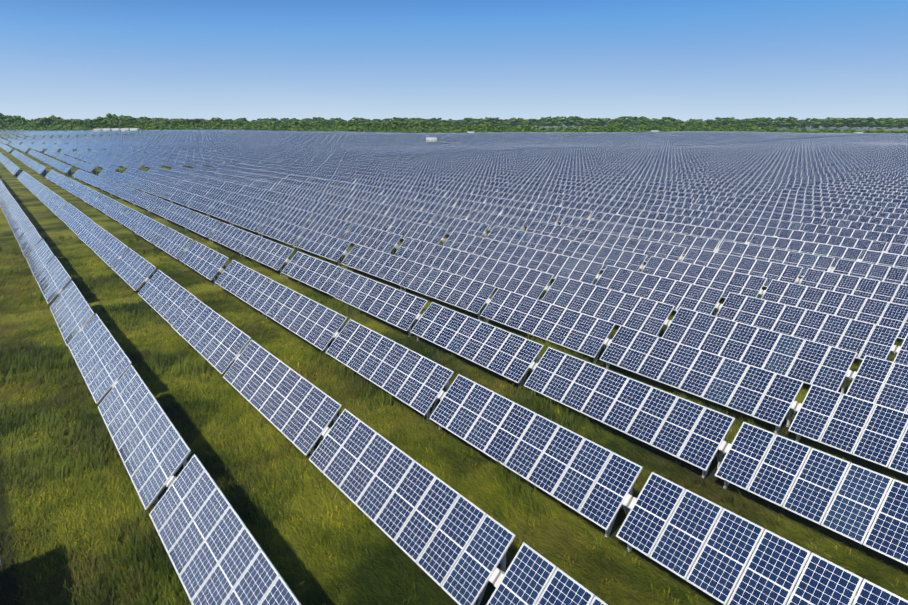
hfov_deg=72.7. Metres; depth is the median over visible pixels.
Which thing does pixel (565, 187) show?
solar table
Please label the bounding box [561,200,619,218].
solar table
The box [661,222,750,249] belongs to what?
solar table
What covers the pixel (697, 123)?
tree
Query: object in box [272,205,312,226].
solar table
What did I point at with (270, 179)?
solar table
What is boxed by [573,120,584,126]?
tree
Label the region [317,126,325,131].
bush
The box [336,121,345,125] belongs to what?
tree
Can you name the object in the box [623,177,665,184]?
solar table
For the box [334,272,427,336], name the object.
solar table
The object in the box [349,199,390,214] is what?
solar table
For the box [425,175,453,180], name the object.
solar table
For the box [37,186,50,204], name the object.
solar table
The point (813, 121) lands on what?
tree
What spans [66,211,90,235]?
solar table
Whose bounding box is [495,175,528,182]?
solar table
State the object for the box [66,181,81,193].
solar table
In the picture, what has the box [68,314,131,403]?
solar table
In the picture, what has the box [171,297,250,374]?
solar table
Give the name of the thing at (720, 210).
solar table
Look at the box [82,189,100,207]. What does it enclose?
solar table
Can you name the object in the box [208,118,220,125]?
tree
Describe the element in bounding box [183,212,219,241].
solar table
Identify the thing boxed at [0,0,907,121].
sky
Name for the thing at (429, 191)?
solar table
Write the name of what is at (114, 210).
solar table
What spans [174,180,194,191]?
solar table
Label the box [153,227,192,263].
solar table
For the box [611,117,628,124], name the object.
tree
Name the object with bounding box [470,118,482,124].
tree
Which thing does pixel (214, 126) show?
bush
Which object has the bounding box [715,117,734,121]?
tree
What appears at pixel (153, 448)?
solar table
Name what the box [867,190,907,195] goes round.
solar table
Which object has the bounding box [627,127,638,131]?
bush
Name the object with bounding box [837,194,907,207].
solar table
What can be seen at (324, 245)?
solar table
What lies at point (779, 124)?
tree
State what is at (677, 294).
solar table
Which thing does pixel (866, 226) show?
solar table
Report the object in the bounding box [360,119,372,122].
tree
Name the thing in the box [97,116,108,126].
tree
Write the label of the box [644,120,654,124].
tree
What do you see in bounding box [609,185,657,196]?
solar table
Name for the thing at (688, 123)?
tree
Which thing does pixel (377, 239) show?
solar table
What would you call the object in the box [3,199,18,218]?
solar table
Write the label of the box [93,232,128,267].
solar table
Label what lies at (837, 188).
solar table
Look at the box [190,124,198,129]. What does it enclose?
bush
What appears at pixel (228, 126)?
bush
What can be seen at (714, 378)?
solar table
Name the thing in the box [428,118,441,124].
tree
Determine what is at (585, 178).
solar table
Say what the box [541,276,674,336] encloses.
solar table
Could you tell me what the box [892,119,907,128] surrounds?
tree
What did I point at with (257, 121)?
tree
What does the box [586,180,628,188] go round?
solar table
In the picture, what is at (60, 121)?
tree
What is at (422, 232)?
solar table
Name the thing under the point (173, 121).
tree
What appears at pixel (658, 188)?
solar table
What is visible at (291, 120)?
tree
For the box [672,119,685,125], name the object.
tree
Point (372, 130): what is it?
bush
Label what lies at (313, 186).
solar table
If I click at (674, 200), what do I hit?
solar table
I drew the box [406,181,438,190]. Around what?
solar table
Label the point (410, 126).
tree
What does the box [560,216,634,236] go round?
solar table
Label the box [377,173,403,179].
solar table
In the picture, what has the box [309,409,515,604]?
solar table
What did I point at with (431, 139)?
inverter cabin
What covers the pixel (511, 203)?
solar table
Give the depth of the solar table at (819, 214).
65.58 m
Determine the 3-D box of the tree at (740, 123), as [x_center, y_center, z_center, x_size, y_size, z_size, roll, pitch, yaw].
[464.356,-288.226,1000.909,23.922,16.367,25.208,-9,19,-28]
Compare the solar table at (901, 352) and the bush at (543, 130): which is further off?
the bush at (543, 130)
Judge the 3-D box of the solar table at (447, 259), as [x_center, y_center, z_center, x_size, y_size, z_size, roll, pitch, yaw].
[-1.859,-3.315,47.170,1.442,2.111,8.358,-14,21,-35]
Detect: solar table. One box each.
[0,184,5,193]
[0,188,8,202]
[0,193,13,210]
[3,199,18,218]
[6,206,24,228]
[12,215,32,241]
[18,225,41,256]
[26,239,53,276]
[31,182,44,198]
[35,256,71,303]
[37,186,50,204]
[42,191,58,207]
[49,196,67,215]
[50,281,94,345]
[57,203,78,223]
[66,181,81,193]
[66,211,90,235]
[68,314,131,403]
[74,184,90,201]
[77,220,107,249]
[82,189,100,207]
[92,194,112,214]
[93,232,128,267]
[98,365,190,509]
[103,200,127,223]
[109,183,126,199]
[112,248,155,290]
[117,207,144,234]
[119,187,140,204]
[132,191,155,211]
[133,216,165,247]
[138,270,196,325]
[142,181,161,196]
[146,197,172,219]
[149,454,300,604]
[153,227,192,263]
[154,185,177,201]
[163,204,193,229]
[169,189,194,208]
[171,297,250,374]
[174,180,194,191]
[179,241,228,284]
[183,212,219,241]
[186,194,214,215]
[188,183,211,196]
[204,187,231,202]
[205,178,225,188]
[206,201,239,224]
[208,222,252,256]
[215,260,279,316]
[220,181,243,192]
[223,192,252,208]
[223,340,341,455]
[229,208,268,235]
[233,177,253,185]
[238,185,264,198]
[239,234,293,275]
[245,198,280,217]
[251,180,274,189]
[258,217,305,247]
[259,190,289,206]
[259,284,346,350]
[260,175,281,183]
[270,184,297,195]
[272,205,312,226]
[279,178,302,187]
[281,251,351,301]
[284,195,318,211]
[293,188,323,200]
[293,229,351,266]
[299,182,326,191]
[304,213,351,238]
[306,177,330,184]
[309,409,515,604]
[312,202,353,220]
[318,193,354,207]
[323,186,355,197]
[325,180,354,189]
[325,319,453,422]
[331,176,355,182]
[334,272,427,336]
[341,244,414,289]
[343,223,401,253]
[346,209,395,231]
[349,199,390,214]
[351,190,387,203]
[352,184,384,193]
[354,179,382,186]
[355,174,380,180]
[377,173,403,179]
[378,177,407,184]
[380,182,412,192]
[381,188,418,199]
[383,196,425,210]
[385,206,434,224]
[388,219,447,244]
[394,237,469,273]
[399,262,495,319]
[402,176,431,184]
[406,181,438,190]
[410,186,446,196]
[410,302,543,386]
[415,193,457,206]
[421,203,471,219]
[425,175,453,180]
[429,214,489,237]
[429,374,642,536]
[430,179,462,188]
[437,184,473,195]
[443,231,518,261]
[444,191,486,202]
[445,173,475,179]
[453,177,485,184]
[454,199,503,214]
[456,253,553,299]
[462,182,498,191]
[467,210,526,230]
[472,189,515,201]
[475,176,508,184]
[480,288,615,362]
[485,181,522,189]
[485,197,534,210]
[486,542,607,604]
[487,226,561,252]
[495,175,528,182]
[497,187,540,196]
[500,207,559,226]
[507,246,603,283]
[508,179,545,187]
[513,194,562,208]
[515,174,548,180]
[522,185,564,194]
[524,347,734,478]
[526,221,599,243]
[529,178,566,186]
[532,204,591,221]
[539,192,589,205]
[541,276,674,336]
[545,183,587,192]
[548,176,585,184]
[553,239,647,271]
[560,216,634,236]
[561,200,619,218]
[564,189,613,201]
[566,181,608,191]
[567,175,604,182]
[585,174,622,180]
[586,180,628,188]
[587,187,636,199]
[588,198,646,214]
[593,212,665,230]
[593,233,686,261]
[595,265,724,315]
[599,325,803,433]
[605,178,647,186]
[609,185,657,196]
[613,195,670,210]
[616,472,907,604]
[622,208,694,224]
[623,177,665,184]
[629,184,677,193]
[629,227,719,254]
[636,192,693,206]
[640,175,681,182]
[641,256,766,298]
[648,182,696,191]
[649,205,719,219]
[658,190,714,203]
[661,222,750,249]
[662,307,856,393]
[666,180,714,189]
[674,202,744,215]
[678,188,734,200]
[682,248,802,286]
[683,179,730,186]
[691,217,777,241]
[697,186,752,197]
[697,199,765,210]
[699,177,745,184]
[715,184,769,194]
[715,422,907,565]
[716,241,834,276]
[716,292,900,360]
[717,213,802,235]
[718,196,786,206]
[732,183,785,191]
[738,194,804,206]
[741,209,825,229]
[747,181,800,189]
[748,234,862,269]
[757,191,821,200]
[761,279,907,338]
[762,179,814,187]
[764,206,845,224]
[774,189,838,197]
[776,229,886,259]
[784,203,864,219]
[788,384,907,474]
[791,187,853,194]
[799,268,907,315]
[801,223,907,251]
[803,200,881,215]
[805,185,867,192]
[820,183,880,189]
[821,197,897,211]
[826,219,907,244]
[831,259,907,291]
[833,182,892,187]
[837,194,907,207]
[846,214,907,231]
[846,355,907,412]
[853,192,907,200]
[860,250,907,276]
[865,210,907,223]
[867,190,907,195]
[880,188,907,191]
[883,207,907,215]
[885,243,907,262]
[892,333,907,366]
[893,186,907,188]
[899,203,907,208]
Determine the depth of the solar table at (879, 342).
30.30 m
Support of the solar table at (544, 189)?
on the ground
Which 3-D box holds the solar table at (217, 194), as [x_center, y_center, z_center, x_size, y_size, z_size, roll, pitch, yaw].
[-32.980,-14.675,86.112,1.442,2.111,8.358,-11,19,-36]
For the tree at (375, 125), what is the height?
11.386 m
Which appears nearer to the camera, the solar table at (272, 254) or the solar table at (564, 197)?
the solar table at (272, 254)
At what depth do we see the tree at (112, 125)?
699.75 m
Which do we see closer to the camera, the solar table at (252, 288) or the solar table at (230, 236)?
the solar table at (252, 288)
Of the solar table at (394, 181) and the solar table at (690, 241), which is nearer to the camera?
the solar table at (690, 241)
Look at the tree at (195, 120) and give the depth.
693.02 m
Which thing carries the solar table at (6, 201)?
on the ground
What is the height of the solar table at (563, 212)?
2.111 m
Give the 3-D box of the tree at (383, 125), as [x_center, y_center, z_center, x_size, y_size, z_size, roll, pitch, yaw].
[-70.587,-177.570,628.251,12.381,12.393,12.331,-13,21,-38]
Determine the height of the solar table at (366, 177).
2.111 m
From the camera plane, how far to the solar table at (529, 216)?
64.58 m
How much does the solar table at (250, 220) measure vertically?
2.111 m
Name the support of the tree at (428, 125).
on the ground
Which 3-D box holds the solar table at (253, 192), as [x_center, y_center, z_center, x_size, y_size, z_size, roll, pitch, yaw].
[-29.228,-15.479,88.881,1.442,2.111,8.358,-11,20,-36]
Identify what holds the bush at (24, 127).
on the ground
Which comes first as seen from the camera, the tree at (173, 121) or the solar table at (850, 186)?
the solar table at (850, 186)
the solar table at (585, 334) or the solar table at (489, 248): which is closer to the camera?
the solar table at (585, 334)
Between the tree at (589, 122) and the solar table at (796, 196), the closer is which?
the solar table at (796, 196)
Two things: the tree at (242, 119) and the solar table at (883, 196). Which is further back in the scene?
the tree at (242, 119)
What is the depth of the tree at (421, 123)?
629.49 m
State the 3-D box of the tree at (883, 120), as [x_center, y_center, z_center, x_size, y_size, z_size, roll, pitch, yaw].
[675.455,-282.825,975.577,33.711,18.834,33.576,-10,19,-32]
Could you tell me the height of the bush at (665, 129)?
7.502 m
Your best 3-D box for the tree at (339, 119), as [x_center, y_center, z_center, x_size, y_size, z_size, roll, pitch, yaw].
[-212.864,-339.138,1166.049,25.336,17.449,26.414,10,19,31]
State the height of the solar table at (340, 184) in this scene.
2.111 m
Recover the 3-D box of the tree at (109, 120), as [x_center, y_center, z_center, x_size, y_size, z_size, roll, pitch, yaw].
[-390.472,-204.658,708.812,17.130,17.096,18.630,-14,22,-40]
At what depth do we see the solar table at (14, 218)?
65.39 m
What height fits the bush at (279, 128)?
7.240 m
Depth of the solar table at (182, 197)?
83.02 m
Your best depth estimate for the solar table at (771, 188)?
92.40 m
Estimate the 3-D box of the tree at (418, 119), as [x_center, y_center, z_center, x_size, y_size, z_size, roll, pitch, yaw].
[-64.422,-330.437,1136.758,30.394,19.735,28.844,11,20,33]
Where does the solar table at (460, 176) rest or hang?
on the ground
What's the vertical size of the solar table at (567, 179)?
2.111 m
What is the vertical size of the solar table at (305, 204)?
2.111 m
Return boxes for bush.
[20,125,28,130]
[29,125,37,130]
[61,125,72,130]
[182,125,191,129]
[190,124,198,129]
[210,124,219,129]
[225,124,232,129]
[243,125,251,129]
[265,125,276,130]
[276,126,283,130]
[304,126,314,130]
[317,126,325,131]
[347,126,357,131]
[368,127,377,131]
[458,127,466,132]
[516,126,524,131]
[538,127,547,131]
[606,127,615,131]
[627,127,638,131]
[638,126,647,131]
[660,127,670,131]
[830,128,841,132]
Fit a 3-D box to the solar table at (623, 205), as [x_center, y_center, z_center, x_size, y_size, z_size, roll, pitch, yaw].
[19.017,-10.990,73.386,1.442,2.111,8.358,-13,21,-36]
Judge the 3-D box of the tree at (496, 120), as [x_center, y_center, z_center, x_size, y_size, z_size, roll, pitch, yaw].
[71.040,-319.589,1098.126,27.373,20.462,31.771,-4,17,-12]
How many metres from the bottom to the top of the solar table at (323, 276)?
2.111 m
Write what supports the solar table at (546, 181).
on the ground
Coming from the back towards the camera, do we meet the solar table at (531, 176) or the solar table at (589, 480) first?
the solar table at (531, 176)
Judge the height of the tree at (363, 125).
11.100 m
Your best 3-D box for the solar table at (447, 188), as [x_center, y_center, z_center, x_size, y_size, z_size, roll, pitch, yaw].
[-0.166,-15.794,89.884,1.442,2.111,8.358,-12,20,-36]
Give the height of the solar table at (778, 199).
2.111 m
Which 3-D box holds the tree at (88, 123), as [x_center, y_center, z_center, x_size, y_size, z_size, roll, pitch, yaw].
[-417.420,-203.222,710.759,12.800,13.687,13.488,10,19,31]
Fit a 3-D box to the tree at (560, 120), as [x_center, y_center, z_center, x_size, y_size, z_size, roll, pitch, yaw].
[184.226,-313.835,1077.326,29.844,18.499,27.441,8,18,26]
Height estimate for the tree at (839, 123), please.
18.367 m
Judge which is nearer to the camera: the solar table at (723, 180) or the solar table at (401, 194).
the solar table at (401, 194)
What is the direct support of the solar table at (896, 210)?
on the ground
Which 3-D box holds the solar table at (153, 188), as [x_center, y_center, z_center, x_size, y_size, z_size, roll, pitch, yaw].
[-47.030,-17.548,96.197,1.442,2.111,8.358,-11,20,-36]
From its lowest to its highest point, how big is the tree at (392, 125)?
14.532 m
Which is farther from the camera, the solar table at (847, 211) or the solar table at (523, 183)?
the solar table at (523, 183)
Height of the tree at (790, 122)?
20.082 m
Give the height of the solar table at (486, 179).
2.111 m
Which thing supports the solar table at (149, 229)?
on the ground
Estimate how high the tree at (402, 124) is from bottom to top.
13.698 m
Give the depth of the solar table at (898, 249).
47.34 m
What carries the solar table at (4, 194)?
on the ground
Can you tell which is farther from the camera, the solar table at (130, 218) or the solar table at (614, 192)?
the solar table at (614, 192)
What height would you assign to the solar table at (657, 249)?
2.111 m
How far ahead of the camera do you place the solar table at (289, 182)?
100.69 m
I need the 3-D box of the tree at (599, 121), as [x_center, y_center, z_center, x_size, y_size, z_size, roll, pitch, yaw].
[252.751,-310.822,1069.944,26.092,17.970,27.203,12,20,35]
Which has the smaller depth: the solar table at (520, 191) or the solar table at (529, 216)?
the solar table at (529, 216)
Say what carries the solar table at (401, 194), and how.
on the ground
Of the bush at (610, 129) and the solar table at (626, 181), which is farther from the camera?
the bush at (610, 129)
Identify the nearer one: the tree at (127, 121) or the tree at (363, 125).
the tree at (363, 125)
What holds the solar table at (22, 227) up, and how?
on the ground
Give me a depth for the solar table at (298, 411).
22.66 m
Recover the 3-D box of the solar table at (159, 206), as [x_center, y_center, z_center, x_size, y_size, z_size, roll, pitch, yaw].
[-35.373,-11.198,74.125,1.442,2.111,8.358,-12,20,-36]
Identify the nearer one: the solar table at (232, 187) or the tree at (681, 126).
the solar table at (232, 187)
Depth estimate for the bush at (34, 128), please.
721.57 m
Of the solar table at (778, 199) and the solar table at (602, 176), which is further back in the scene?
the solar table at (602, 176)
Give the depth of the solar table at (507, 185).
95.33 m
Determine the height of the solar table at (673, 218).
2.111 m
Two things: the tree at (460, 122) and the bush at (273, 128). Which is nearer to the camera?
the bush at (273, 128)
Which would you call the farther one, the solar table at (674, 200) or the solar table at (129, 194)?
the solar table at (129, 194)
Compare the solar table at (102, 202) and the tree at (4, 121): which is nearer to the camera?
the solar table at (102, 202)
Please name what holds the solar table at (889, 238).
on the ground
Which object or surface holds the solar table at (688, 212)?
on the ground
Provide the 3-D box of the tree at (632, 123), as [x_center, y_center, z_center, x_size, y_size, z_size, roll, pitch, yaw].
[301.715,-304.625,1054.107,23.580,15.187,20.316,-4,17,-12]
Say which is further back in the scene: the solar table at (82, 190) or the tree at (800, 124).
the tree at (800, 124)
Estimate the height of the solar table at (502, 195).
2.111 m
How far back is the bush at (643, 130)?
559.14 m
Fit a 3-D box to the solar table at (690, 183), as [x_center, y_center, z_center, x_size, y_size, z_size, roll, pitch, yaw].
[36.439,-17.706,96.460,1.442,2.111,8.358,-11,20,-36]
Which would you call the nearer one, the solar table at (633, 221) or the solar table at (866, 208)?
the solar table at (633, 221)
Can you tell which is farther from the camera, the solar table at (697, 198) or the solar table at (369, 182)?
the solar table at (369, 182)
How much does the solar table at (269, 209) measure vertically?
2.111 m
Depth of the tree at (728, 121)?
1001.23 m
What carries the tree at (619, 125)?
on the ground
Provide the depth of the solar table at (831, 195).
83.06 m
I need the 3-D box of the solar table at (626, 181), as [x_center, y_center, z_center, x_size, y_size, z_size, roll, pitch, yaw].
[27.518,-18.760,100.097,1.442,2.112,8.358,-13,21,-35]
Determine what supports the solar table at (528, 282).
on the ground
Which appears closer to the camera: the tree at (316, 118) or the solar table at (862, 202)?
the solar table at (862, 202)
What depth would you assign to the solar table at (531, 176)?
110.19 m
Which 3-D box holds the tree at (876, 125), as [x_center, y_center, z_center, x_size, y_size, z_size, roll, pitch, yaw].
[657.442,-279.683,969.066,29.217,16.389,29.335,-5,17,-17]
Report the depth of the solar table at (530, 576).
13.11 m
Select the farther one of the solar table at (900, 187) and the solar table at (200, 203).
the solar table at (900, 187)
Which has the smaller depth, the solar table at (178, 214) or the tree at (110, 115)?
the solar table at (178, 214)
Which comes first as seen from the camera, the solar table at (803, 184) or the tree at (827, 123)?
the solar table at (803, 184)
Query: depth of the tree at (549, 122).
1071.32 m
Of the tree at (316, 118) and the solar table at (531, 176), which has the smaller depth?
the solar table at (531, 176)
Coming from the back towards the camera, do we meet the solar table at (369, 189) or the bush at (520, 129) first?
the bush at (520, 129)
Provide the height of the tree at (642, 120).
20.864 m
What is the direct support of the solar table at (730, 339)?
on the ground
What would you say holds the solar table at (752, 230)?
on the ground
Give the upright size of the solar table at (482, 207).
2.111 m
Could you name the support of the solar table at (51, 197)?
on the ground
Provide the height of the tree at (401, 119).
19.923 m
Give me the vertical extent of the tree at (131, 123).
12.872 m
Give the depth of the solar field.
181.55 m
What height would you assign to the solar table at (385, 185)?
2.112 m
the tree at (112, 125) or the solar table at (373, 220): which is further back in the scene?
the tree at (112, 125)
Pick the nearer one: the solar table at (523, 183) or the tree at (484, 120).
the solar table at (523, 183)
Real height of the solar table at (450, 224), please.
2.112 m
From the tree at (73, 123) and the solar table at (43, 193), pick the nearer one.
the solar table at (43, 193)
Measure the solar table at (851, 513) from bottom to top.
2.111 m
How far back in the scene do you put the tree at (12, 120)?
746.88 m
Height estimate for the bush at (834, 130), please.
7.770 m
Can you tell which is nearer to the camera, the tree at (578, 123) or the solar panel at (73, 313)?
the solar panel at (73, 313)
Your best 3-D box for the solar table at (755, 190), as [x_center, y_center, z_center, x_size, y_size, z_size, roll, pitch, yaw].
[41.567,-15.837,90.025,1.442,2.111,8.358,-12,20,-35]
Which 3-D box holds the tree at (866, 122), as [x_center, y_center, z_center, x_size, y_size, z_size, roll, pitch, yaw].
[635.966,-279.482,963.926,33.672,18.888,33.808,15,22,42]
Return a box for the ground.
[0,124,907,604]
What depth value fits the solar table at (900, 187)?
90.53 m
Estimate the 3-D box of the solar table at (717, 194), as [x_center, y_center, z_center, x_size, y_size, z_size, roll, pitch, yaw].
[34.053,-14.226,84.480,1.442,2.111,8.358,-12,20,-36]
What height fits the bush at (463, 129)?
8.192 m
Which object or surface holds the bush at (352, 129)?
on the ground
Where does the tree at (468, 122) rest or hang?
on the ground
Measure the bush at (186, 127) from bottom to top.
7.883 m
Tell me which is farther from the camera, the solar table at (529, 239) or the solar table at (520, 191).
the solar table at (520, 191)
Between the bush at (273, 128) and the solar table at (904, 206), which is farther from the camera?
the bush at (273, 128)
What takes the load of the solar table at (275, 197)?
on the ground
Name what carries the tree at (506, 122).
on the ground
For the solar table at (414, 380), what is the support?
on the ground
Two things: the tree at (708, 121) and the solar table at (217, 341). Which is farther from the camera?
the tree at (708, 121)
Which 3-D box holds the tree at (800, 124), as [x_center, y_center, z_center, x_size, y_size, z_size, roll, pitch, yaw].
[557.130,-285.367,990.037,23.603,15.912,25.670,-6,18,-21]
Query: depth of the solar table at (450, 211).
68.43 m
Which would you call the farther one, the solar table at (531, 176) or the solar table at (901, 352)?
the solar table at (531, 176)
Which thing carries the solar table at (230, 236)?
on the ground
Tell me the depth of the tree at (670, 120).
1018.14 m
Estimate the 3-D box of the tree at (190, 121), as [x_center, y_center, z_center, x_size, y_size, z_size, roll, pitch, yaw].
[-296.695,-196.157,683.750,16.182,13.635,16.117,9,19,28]
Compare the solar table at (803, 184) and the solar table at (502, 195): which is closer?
the solar table at (502, 195)
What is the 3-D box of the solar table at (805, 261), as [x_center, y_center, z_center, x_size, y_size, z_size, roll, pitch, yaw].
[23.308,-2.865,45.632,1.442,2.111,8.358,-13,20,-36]
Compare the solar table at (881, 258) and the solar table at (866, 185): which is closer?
the solar table at (881, 258)
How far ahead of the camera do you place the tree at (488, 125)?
601.11 m
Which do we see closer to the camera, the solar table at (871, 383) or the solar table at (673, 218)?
the solar table at (871, 383)
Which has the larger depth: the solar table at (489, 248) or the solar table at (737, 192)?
the solar table at (737, 192)
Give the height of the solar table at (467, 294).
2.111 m
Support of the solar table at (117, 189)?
on the ground
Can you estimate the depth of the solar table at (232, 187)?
94.91 m
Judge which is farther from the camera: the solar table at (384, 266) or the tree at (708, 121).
the tree at (708, 121)
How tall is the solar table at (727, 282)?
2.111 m
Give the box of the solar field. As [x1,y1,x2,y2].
[0,129,907,194]
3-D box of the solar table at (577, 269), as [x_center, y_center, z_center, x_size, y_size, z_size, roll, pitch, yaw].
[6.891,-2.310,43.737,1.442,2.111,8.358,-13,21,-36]
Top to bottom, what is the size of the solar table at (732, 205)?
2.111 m
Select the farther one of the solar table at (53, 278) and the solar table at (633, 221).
the solar table at (633, 221)
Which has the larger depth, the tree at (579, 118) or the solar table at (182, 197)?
the tree at (579, 118)
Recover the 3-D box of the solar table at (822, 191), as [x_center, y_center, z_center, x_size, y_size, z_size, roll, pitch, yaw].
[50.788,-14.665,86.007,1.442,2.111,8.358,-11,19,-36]
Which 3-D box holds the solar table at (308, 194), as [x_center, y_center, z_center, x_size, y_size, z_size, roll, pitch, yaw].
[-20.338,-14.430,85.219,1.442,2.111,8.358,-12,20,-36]
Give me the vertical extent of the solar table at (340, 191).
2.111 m
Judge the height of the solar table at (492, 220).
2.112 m
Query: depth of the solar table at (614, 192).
85.12 m
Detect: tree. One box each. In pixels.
[0,115,10,124]
[0,118,9,126]
[7,117,19,122]
[33,117,49,127]
[56,119,65,124]
[69,120,82,127]
[83,120,93,127]
[89,118,100,127]
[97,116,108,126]
[104,113,116,123]
[106,117,114,127]
[108,119,120,126]
[114,116,125,127]
[122,118,134,126]
[125,120,138,126]
[140,121,150,126]
[169,119,179,125]
[174,120,188,126]
[178,119,193,125]
[188,118,199,124]
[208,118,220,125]
[235,118,248,122]
[255,118,268,123]
[262,118,278,123]
[285,118,298,123]
[296,121,305,128]
[302,118,313,121]
[312,117,325,120]
[333,118,346,122]
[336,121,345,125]
[350,117,365,122]
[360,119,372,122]
[360,123,370,128]
[372,123,380,129]
[378,122,388,128]
[381,118,391,122]
[388,120,398,129]
[392,117,408,123]
[393,121,406,128]
[405,124,416,129]
[411,118,422,121]
[418,121,425,128]
[423,122,432,128]
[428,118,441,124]
[447,120,458,126]
[457,119,465,124]
[464,118,474,125]
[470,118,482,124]
[480,118,491,124]
[483,122,491,128]
[485,117,500,126]
[498,119,511,125]
[510,119,520,126]
[524,119,537,124]
[536,119,546,126]
[541,117,558,127]
[552,117,565,127]
[563,117,576,126]
[568,116,584,126]
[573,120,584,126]
[582,118,595,125]
[592,118,605,125]
[602,119,612,125]
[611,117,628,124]
[616,123,624,128]
[623,116,639,119]
[627,120,637,125]
[633,116,650,123]
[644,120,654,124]
[646,124,655,129]
[650,119,662,124]
[660,117,677,124]
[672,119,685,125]
[676,125,686,130]
[685,121,693,127]
[692,121,702,126]
[701,119,715,124]
[705,124,717,130]
[714,121,724,127]
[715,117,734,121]
[719,118,735,125]
[735,120,748,127]
[747,119,762,126]
[754,117,772,126]
[768,121,784,127]
[776,117,795,128]
[793,119,805,128]
[804,118,822,128]
[820,119,834,128]
[829,118,845,128]
[842,117,860,128]
[854,117,874,128]
[870,119,883,128]
[878,117,892,127]
[880,119,904,128]
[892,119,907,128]
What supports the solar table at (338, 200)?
on the ground
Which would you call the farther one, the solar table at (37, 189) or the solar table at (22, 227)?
the solar table at (37, 189)
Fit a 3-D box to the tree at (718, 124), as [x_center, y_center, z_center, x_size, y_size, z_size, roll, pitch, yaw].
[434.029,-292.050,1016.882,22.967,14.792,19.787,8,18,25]
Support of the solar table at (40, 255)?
on the ground
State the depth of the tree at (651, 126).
565.38 m
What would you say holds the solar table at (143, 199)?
on the ground
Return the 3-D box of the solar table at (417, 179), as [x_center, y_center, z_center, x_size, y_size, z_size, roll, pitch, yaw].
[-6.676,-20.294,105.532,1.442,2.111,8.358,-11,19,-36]
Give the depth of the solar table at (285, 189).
91.30 m
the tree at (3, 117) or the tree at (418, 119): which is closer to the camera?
the tree at (3, 117)
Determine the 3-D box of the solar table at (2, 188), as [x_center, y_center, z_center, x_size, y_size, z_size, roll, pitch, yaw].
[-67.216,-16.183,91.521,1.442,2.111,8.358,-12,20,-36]
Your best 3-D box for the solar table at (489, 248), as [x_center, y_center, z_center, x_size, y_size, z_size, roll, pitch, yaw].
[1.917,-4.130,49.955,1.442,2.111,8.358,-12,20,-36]
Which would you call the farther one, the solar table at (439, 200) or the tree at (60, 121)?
the tree at (60, 121)
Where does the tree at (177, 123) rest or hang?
on the ground
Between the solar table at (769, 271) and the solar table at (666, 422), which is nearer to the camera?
the solar table at (666, 422)
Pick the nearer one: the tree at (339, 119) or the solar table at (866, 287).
the solar table at (866, 287)
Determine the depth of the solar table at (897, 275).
40.57 m
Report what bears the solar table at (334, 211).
on the ground
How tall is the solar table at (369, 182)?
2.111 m
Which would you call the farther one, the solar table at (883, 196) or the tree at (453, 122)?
the tree at (453, 122)
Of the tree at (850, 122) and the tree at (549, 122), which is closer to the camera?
the tree at (850, 122)
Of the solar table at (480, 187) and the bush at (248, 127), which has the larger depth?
the bush at (248, 127)
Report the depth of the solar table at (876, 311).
33.61 m
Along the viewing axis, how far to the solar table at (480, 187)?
92.48 m
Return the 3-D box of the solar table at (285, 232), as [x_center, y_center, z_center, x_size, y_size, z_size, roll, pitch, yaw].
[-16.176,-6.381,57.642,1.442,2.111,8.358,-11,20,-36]
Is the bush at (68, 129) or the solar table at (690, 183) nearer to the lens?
the solar table at (690, 183)
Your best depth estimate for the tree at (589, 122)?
1054.99 m
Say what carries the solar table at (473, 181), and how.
on the ground
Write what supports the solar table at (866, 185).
on the ground
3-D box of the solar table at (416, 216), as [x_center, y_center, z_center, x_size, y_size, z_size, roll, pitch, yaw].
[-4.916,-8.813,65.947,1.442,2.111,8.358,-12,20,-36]
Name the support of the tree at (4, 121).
on the ground
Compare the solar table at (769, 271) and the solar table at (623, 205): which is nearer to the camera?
the solar table at (769, 271)
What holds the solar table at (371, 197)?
on the ground
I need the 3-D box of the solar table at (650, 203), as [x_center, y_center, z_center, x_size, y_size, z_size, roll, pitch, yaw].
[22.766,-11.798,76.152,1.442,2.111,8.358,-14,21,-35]
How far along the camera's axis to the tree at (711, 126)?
554.21 m
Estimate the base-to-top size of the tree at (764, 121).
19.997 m
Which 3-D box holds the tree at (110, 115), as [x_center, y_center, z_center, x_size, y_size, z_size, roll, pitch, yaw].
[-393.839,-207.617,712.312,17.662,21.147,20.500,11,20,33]
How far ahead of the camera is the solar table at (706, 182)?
99.05 m
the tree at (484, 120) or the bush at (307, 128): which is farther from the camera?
the tree at (484, 120)
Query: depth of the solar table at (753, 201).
74.68 m
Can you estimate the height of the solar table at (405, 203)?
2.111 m
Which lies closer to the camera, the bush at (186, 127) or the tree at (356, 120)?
the bush at (186, 127)
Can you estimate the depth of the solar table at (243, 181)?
104.24 m
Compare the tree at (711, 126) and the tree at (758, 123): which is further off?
the tree at (758, 123)
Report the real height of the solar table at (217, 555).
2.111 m
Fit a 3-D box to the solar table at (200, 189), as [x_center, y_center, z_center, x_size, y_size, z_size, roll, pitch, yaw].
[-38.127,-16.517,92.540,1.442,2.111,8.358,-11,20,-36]
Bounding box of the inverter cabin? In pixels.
[426,137,436,141]
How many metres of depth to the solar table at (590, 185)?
94.23 m
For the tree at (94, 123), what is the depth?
704.09 m
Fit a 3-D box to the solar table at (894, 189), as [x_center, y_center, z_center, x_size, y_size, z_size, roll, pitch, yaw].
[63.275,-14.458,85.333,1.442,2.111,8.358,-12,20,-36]
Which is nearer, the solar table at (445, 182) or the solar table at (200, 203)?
the solar table at (200, 203)
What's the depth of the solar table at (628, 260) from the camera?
46.02 m
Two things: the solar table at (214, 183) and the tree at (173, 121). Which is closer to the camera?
the solar table at (214, 183)
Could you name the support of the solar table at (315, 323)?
on the ground
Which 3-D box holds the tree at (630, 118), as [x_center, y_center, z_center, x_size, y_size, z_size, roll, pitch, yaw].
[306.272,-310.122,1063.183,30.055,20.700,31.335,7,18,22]
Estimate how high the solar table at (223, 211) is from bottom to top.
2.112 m
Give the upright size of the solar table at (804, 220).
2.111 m

